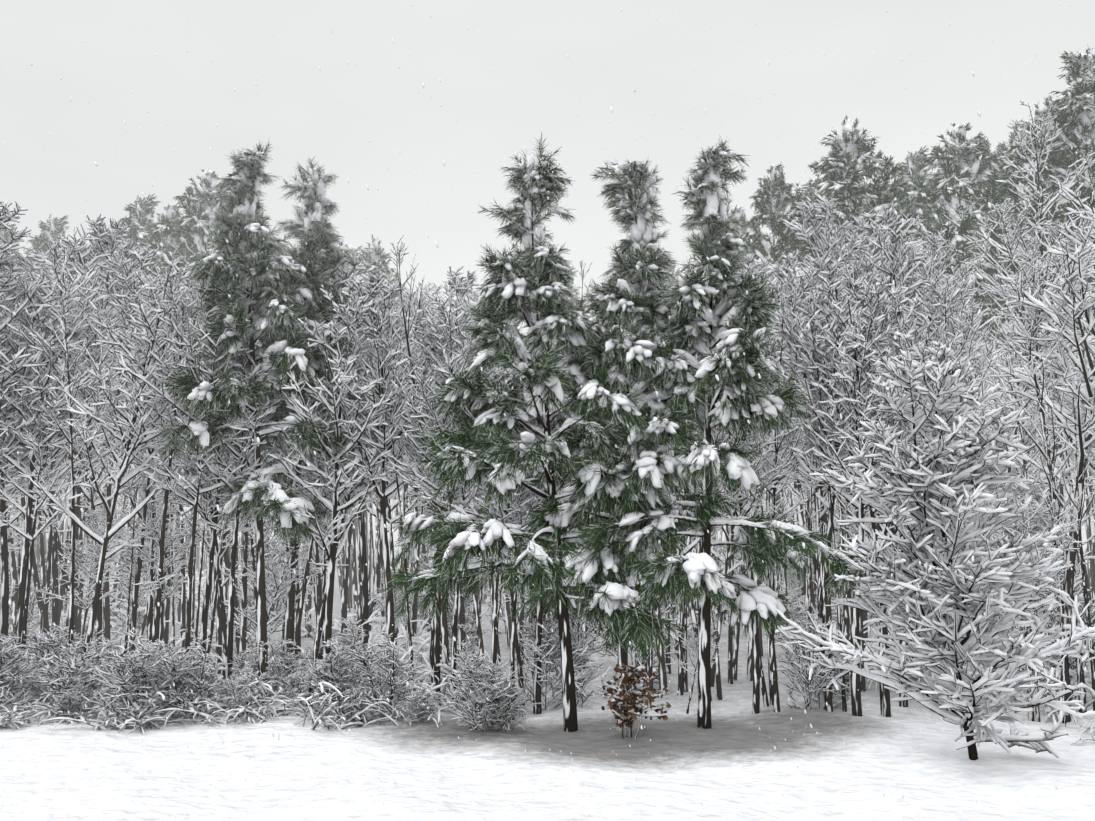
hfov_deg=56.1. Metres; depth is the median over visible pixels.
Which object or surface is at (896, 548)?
bare tree
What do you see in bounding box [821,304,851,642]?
tree stem
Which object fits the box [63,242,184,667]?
bare tree
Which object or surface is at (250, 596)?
shrub
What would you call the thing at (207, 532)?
tree stem
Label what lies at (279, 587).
tree sapling
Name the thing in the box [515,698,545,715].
shrub
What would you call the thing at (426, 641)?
shrub
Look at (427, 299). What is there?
bare tree
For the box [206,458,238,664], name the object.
tree stem
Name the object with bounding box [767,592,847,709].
shrub
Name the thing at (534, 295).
pine
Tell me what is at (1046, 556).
tree sapling
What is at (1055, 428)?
bare tree
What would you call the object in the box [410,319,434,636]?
tree stem
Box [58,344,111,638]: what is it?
bare tree
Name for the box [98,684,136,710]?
shrub
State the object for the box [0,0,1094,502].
sky
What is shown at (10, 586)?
tree sapling
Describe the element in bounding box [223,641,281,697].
shrub
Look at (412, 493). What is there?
bare tree
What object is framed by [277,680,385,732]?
shrub
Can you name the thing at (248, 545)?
bare tree
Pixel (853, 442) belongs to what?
bare tree
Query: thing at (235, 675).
shrub
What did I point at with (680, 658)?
tree
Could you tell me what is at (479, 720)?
shrub
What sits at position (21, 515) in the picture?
tree sapling
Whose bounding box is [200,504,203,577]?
bare tree
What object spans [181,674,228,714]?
shrub
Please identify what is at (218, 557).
bare tree
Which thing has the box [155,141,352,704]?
pine
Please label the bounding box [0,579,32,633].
shrub
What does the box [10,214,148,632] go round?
bare tree
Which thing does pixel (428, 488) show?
bare tree
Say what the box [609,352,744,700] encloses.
bare tree
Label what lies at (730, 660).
tree stem
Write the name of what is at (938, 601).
tree
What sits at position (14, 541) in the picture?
tree sapling
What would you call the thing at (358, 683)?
shrub
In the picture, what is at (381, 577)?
tree stem
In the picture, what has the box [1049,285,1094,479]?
bare tree
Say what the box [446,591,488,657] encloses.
shrub
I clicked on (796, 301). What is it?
bare tree
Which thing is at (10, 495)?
bare tree
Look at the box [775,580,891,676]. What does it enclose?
shrub
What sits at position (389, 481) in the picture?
bare tree
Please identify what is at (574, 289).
tall pine
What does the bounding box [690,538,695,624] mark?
tree
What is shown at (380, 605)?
tree sapling
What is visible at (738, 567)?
tree stem
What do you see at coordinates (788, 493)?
tree
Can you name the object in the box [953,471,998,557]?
tree sapling
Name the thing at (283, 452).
bare tree
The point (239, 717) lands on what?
shrub
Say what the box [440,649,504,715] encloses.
shrub
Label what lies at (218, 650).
bare tree
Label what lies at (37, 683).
shrub
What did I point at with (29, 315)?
bare tree
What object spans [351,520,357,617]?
tree stem
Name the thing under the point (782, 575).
shrub
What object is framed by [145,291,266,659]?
bare tree
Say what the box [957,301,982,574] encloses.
tree stem
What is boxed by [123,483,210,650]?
tree sapling
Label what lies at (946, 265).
bare tree
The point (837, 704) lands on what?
shrub
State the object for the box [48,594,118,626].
shrub
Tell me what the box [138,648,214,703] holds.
shrub
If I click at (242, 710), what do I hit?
shrub
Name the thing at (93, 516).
tree sapling
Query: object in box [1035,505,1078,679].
tree sapling
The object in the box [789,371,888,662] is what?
bare tree
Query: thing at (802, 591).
tree
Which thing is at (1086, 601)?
tree stem
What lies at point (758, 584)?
bare tree
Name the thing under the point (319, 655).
bare tree
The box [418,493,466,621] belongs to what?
tree sapling
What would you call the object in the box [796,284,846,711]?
tree stem
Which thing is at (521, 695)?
shrub
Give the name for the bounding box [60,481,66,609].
tree stem
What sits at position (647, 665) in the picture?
tree stem
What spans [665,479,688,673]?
bare tree
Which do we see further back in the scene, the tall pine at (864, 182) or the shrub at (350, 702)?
the tall pine at (864, 182)
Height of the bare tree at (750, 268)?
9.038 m
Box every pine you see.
[0,221,45,300]
[7,214,73,577]
[62,223,138,550]
[75,193,185,586]
[109,203,204,521]
[130,169,264,603]
[151,199,292,594]
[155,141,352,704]
[217,157,386,696]
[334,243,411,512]
[375,133,687,731]
[464,290,481,341]
[517,156,742,721]
[524,266,596,355]
[574,134,865,728]
[607,245,688,370]
[697,207,772,278]
[721,161,822,584]
[764,173,883,343]
[768,116,945,624]
[803,169,893,276]
[860,146,993,540]
[873,120,1048,527]
[887,170,997,313]
[944,146,1069,470]
[958,95,1094,485]
[974,125,1093,515]
[982,44,1094,359]
[985,99,1094,569]
[1044,169,1088,265]
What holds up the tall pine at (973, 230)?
on the snow ground
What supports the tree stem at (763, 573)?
on the snow ground
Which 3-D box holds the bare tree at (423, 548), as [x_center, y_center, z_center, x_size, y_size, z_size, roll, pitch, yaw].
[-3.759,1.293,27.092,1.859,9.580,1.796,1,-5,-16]
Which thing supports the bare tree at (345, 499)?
on the snow ground
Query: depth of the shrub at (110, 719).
18.09 m
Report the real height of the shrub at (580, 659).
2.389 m
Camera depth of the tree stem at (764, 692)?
18.64 m
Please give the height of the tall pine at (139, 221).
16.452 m
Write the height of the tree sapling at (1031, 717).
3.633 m
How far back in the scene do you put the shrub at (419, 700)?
17.42 m
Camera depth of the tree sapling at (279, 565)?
29.25 m
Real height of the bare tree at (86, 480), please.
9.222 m
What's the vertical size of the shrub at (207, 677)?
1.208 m
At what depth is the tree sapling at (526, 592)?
22.59 m
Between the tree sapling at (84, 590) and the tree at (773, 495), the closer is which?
the tree at (773, 495)
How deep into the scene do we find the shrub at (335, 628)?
25.50 m
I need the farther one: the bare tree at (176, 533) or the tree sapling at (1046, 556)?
the bare tree at (176, 533)
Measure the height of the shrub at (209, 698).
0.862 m
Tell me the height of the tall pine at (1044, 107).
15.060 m
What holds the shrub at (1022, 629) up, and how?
on the snow ground
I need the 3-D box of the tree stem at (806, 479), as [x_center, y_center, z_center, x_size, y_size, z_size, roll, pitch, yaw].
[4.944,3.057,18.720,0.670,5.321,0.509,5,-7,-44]
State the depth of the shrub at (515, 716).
17.13 m
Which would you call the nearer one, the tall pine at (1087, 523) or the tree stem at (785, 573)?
the tree stem at (785, 573)
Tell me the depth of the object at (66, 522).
97.09 m
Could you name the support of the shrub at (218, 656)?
on the snow ground
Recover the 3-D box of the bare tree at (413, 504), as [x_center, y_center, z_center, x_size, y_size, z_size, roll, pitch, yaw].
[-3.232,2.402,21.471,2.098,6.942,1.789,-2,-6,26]
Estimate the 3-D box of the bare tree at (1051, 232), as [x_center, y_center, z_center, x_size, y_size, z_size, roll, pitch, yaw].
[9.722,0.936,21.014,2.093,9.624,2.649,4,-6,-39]
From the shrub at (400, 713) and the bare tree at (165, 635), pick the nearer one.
the shrub at (400, 713)
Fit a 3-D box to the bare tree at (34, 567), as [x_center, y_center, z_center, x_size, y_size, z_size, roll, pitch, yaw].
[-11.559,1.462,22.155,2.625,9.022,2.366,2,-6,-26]
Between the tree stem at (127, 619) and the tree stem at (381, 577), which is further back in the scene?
the tree stem at (381, 577)
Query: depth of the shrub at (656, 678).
20.77 m
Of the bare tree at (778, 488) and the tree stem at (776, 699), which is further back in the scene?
the bare tree at (778, 488)
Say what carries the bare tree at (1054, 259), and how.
on the snow ground
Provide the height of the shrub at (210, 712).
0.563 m
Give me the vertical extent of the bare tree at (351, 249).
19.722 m
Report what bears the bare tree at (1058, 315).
on the snow ground
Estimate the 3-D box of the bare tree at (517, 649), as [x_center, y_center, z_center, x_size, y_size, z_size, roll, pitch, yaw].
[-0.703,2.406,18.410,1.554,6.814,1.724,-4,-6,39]
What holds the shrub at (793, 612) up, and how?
on the snow ground
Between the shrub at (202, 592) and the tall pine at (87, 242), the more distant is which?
the tall pine at (87, 242)
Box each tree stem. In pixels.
[37,509,49,631]
[39,263,60,656]
[45,275,113,692]
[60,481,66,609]
[119,434,152,704]
[129,303,172,642]
[148,285,210,649]
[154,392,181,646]
[176,494,183,621]
[190,524,196,650]
[192,450,224,665]
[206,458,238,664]
[206,531,211,599]
[238,340,277,670]
[270,525,276,624]
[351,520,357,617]
[368,496,370,616]
[371,505,377,616]
[373,317,413,679]
[376,501,384,641]
[389,316,414,681]
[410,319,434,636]
[411,302,428,603]
[426,319,475,631]
[485,509,505,649]
[610,364,652,690]
[647,390,658,707]
[683,600,687,691]
[694,386,738,649]
[714,437,768,706]
[728,425,763,683]
[735,550,740,622]
[739,386,779,711]
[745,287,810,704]
[751,490,783,679]
[768,432,791,654]
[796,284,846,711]
[799,431,824,662]
[799,435,827,706]
[821,242,891,691]
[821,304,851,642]
[840,250,926,670]
[883,237,931,627]
[935,258,996,533]
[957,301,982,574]
[986,292,1070,674]
[993,279,1094,712]
[996,232,1072,667]
[1024,375,1094,723]
[1027,427,1055,504]
[1039,374,1094,710]
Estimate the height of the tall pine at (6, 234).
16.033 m
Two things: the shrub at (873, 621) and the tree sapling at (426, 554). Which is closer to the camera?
the shrub at (873, 621)
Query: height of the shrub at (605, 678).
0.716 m
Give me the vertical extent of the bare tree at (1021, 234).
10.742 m
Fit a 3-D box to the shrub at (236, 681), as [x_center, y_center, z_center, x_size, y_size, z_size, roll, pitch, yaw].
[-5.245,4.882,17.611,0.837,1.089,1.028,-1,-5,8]
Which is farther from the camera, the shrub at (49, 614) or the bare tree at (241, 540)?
the bare tree at (241, 540)
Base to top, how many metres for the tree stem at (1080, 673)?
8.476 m
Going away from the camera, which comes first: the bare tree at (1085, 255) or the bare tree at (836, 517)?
the bare tree at (836, 517)
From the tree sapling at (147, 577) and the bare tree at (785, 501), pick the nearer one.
the tree sapling at (147, 577)
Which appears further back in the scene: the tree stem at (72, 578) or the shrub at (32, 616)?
the shrub at (32, 616)
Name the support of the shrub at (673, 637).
on the snow ground
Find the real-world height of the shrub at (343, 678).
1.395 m
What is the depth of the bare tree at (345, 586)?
24.07 m
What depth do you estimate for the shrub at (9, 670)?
18.25 m
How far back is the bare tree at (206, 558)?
59.07 m
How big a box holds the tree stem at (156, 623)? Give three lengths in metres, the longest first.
8.348 x 1.677 x 1.300 m
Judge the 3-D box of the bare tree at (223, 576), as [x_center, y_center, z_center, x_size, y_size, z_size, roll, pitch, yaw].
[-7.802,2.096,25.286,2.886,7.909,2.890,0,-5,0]
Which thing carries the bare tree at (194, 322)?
on the snow ground
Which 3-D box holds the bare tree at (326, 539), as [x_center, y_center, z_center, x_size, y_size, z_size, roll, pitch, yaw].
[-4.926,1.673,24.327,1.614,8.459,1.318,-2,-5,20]
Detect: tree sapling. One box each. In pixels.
[0,498,21,576]
[0,519,22,575]
[0,565,18,617]
[10,495,48,553]
[30,509,125,649]
[78,533,122,643]
[83,486,133,603]
[84,493,136,641]
[119,462,188,645]
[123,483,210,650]
[139,562,164,608]
[221,530,321,678]
[239,541,271,578]
[268,535,285,610]
[269,519,337,591]
[298,522,337,612]
[366,568,412,626]
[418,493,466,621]
[418,503,432,628]
[499,510,568,698]
[504,575,531,662]
[668,607,728,713]
[779,565,817,630]
[810,511,836,536]
[831,503,850,555]
[834,500,871,592]
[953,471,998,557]
[990,458,1049,547]
[990,485,1057,670]
[993,480,1082,721]
[994,522,1065,721]
[1010,533,1055,633]
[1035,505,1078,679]
[1068,537,1080,580]
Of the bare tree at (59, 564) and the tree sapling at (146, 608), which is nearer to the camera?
the tree sapling at (146, 608)
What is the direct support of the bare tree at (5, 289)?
on the snow ground
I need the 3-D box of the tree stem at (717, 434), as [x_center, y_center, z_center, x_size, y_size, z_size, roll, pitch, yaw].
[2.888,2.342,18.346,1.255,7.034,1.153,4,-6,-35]
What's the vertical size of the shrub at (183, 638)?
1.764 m
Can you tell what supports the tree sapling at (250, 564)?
on the snow ground
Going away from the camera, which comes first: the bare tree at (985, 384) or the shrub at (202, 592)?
the bare tree at (985, 384)
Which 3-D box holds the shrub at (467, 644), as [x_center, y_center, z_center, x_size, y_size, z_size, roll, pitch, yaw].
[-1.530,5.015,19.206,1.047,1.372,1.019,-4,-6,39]
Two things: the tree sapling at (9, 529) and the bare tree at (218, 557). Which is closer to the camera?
the bare tree at (218, 557)
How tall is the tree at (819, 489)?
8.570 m
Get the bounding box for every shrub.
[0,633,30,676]
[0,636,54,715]
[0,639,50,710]
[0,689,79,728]
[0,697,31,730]
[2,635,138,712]
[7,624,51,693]
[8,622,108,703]
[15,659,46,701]
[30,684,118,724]
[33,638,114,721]
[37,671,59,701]
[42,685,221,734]
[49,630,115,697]
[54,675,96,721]
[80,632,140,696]
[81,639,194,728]
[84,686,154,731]
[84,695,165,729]
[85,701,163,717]
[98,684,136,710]
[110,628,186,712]
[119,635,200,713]
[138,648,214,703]
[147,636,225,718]
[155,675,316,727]
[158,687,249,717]
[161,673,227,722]
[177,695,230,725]
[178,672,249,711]
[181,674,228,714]
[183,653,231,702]
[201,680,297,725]
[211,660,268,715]
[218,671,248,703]
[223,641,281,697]
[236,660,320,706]
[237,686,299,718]
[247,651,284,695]
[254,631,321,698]
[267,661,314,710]
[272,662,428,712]
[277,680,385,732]
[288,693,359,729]
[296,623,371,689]
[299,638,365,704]
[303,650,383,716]
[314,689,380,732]
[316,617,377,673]
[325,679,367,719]
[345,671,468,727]
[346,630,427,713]
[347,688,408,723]
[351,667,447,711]
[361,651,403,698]
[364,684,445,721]
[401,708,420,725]
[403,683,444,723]
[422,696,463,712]
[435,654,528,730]
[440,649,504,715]
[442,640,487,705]
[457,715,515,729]
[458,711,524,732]
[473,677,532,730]
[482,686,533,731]
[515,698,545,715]
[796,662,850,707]
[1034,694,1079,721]
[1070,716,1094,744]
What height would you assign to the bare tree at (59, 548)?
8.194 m
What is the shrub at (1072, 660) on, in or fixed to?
on the snow ground
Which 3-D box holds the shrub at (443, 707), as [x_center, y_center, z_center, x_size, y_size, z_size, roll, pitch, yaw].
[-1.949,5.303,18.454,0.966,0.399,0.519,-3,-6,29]
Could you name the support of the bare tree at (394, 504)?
on the snow ground
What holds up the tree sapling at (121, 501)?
on the snow ground
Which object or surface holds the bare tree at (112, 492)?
on the snow ground
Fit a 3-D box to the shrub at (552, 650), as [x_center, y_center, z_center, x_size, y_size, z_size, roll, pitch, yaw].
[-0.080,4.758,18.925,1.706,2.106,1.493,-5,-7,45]
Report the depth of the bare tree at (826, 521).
21.36 m
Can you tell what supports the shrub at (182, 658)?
on the snow ground
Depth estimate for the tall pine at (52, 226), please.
45.03 m
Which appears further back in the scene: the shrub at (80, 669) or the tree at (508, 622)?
the tree at (508, 622)
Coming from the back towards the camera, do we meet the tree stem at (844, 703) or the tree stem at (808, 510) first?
the tree stem at (808, 510)
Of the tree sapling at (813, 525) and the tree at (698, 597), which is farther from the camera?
the tree sapling at (813, 525)
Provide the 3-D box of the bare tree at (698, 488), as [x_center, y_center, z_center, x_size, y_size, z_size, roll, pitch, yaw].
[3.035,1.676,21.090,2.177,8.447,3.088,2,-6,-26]
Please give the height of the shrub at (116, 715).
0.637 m
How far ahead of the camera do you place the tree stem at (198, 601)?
19.52 m
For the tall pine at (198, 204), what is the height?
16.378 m
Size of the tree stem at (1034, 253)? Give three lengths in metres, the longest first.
9.560 x 1.463 x 1.418 m
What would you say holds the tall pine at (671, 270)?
on the snow ground
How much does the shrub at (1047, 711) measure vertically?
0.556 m
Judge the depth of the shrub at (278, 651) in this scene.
19.49 m
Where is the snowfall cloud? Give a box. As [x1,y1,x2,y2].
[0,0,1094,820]
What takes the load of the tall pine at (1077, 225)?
on the snow ground
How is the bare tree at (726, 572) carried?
on the snow ground
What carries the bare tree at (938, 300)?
on the snow ground
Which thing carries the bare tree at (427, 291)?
on the snow ground
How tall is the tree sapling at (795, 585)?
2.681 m
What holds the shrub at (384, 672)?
on the snow ground
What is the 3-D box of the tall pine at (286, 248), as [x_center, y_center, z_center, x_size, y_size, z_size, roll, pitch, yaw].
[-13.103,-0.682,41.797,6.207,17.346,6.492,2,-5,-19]
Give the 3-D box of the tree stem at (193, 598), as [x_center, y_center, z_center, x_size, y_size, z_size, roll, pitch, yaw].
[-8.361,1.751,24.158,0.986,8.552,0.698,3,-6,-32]
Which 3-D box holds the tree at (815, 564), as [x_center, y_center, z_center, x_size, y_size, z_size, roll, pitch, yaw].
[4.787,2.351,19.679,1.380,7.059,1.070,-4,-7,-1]
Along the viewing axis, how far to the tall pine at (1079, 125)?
26.61 m
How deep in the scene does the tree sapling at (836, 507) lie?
23.52 m
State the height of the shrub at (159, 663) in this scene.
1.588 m
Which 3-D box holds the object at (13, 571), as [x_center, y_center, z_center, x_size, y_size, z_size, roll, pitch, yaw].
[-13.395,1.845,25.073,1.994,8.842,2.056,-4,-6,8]
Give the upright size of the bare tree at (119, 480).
8.535 m
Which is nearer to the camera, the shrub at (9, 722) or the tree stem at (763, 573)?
the shrub at (9, 722)
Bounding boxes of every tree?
[0,200,115,458]
[0,227,111,667]
[0,242,80,645]
[0,272,66,650]
[0,311,77,553]
[0,339,49,502]
[0,345,32,498]
[0,358,90,698]
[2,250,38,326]
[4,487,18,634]
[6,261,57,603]
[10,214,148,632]
[10,383,93,609]
[14,234,143,641]
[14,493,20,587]
[17,266,203,683]
[26,313,56,639]
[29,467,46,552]
[34,246,82,658]
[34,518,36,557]
[42,296,121,627]
[42,523,46,570]
[43,316,155,664]
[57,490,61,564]
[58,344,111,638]
[58,512,63,585]
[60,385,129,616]
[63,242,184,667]
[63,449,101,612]
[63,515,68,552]
[66,317,107,640]
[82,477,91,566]
[84,449,133,581]
[99,252,203,670]
[108,270,269,659]
[110,309,149,552]
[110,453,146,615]
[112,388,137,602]
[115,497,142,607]
[120,271,206,633]
[121,342,186,646]
[122,339,149,601]
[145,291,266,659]
[147,332,272,662]
[154,389,212,648]
[155,393,264,678]
[163,367,235,673]
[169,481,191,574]
[174,511,177,576]
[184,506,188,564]
[190,496,243,628]
[192,325,286,693]
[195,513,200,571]
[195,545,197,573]
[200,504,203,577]
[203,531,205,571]
[204,533,207,576]
[205,531,210,581]
[208,341,258,618]
[213,445,284,671]
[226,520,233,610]
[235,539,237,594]
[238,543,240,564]
[240,518,247,585]
[247,342,250,579]
[261,390,312,578]
[263,394,326,673]
[265,446,299,641]
[267,288,411,692]
[272,348,358,667]
[282,354,386,692]
[283,316,363,671]
[289,395,359,646]
[295,343,414,708]
[299,485,365,659]
[305,273,344,637]
[314,242,414,680]
[317,270,439,698]
[321,514,331,592]
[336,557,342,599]
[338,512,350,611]
[341,497,366,638]
[346,234,406,597]
[346,539,351,607]
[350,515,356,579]
[354,351,381,646]
[354,360,428,657]
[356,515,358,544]
[358,339,398,639]
[362,283,369,574]
[365,280,445,640]
[372,266,516,659]
[374,235,449,690]
[374,350,389,574]
[380,277,428,627]
[381,287,437,655]
[383,283,495,705]
[386,308,474,684]
[386,329,473,568]
[391,491,410,604]
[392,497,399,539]
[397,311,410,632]
[399,355,485,665]
[401,338,482,654]
[403,281,446,591]
[403,294,441,629]
[404,295,453,585]
[412,356,541,706]
[417,368,502,707]
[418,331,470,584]
[442,279,511,648]
[460,330,501,665]
[465,312,509,614]
[470,504,493,661]
[471,358,542,711]
[471,366,499,646]
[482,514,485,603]
[483,428,545,719]
[484,353,605,714]
[499,425,558,664]
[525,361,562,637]
[562,259,592,695]
[574,439,621,681]
[582,365,616,668]
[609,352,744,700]
[617,342,666,694]
[655,294,764,662]
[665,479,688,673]
[674,283,738,657]
[677,315,697,695]
[681,422,731,699]
[687,363,801,686]
[687,537,691,627]
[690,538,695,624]
[692,382,807,713]
[696,353,716,621]
[697,424,741,653]
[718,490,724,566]
[721,261,789,656]
[721,261,814,657]
[726,491,729,620]
[727,430,772,680]
[731,255,829,676]
[731,337,791,680]
[738,508,748,637]
[741,430,786,627]
[759,250,863,711]
[761,266,866,657]
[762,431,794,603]
[764,352,836,694]
[766,485,795,519]
[767,275,800,609]
[773,285,831,610]
[775,272,898,708]
[775,329,1094,760]
[775,477,783,639]
[777,213,919,647]
[779,479,793,589]
[780,468,814,524]
[782,192,995,706]
[785,465,804,620]
[786,296,923,658]
[786,347,791,606]
[788,264,865,621]
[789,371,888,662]
[790,273,915,716]
[797,299,922,716]
[810,304,926,696]
[810,494,904,601]
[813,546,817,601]
[815,378,854,696]
[840,200,980,691]
[843,289,956,714]
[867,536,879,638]
[898,225,993,541]
[906,228,962,644]
[912,261,1005,636]
[931,261,990,636]
[946,302,1036,563]
[956,220,1089,614]
[959,100,1094,584]
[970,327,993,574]
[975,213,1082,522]
[977,197,1094,645]
[985,351,1068,527]
[990,172,1094,721]
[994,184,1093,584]
[1018,348,1078,492]
[1019,364,1083,487]
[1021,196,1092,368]
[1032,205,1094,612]
[1042,235,1093,401]
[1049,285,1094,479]
[1062,432,1066,539]
[1063,488,1074,520]
[1065,361,1094,521]
[1065,426,1094,603]
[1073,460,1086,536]
[1083,179,1094,293]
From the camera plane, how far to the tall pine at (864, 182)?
38.05 m
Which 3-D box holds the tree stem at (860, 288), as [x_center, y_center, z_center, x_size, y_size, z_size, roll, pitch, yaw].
[6.511,1.393,20.291,1.482,9.121,1.528,-1,-1,-18]
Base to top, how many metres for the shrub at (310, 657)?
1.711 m
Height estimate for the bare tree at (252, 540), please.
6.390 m
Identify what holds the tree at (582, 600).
on the snow ground
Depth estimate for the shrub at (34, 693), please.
19.22 m
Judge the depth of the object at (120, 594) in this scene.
32.82 m
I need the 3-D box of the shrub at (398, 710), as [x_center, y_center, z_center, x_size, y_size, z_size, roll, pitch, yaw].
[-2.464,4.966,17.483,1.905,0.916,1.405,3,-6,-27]
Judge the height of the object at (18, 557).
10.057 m
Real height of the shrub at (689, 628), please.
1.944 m
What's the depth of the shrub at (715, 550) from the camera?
28.07 m
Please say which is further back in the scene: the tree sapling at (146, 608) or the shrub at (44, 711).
the tree sapling at (146, 608)
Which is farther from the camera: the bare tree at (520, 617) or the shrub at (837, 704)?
the bare tree at (520, 617)
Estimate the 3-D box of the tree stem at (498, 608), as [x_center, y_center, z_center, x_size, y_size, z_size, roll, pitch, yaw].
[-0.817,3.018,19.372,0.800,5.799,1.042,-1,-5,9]
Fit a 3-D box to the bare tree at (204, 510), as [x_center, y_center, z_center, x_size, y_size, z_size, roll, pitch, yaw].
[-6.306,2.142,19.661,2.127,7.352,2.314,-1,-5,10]
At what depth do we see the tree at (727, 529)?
26.07 m
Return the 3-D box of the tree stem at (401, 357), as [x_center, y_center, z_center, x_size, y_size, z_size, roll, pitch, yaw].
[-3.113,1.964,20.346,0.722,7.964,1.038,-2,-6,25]
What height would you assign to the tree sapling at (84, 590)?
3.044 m
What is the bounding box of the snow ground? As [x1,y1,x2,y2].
[0,502,1094,820]
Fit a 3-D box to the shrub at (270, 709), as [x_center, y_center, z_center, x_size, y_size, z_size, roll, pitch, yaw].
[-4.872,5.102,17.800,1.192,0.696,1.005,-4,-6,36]
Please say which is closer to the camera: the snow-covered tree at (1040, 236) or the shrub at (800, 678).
the shrub at (800, 678)
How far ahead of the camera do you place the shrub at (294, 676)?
18.38 m
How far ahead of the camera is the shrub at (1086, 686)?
18.42 m
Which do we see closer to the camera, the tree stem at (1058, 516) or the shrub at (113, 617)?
the tree stem at (1058, 516)
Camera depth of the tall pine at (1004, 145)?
39.38 m
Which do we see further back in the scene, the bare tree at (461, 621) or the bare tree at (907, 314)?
the bare tree at (461, 621)
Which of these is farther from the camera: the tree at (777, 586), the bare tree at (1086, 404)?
the tree at (777, 586)
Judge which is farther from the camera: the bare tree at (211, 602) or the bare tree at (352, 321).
the bare tree at (211, 602)
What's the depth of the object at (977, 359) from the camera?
24.59 m
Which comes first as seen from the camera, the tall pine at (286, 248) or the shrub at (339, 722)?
the shrub at (339, 722)
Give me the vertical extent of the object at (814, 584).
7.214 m
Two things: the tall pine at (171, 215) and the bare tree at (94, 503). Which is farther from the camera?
the tall pine at (171, 215)
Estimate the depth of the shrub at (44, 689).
19.21 m
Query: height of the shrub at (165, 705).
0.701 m
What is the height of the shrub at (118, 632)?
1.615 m
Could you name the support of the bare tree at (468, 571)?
on the snow ground
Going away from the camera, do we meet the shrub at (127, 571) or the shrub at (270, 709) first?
the shrub at (270, 709)
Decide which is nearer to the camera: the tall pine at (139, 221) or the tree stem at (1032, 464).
the tree stem at (1032, 464)
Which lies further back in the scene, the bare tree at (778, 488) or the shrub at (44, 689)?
the bare tree at (778, 488)
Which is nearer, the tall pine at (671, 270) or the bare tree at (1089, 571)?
the bare tree at (1089, 571)
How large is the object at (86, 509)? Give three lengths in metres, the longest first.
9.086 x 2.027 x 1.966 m
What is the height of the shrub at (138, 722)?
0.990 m
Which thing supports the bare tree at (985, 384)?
on the snow ground
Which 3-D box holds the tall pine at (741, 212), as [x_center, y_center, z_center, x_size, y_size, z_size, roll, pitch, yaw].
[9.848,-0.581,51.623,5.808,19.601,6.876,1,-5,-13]
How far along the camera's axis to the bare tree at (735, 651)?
21.14 m
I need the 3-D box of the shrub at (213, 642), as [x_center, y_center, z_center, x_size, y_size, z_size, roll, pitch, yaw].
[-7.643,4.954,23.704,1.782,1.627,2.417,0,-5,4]
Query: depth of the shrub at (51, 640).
19.17 m
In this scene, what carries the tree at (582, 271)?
on the snow ground
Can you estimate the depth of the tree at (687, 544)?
23.05 m
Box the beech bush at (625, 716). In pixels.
[601,657,671,738]
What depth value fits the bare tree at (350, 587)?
33.12 m
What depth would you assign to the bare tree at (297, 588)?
21.25 m
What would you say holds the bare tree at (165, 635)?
on the snow ground
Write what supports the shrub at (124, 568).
on the snow ground
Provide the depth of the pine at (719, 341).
17.28 m

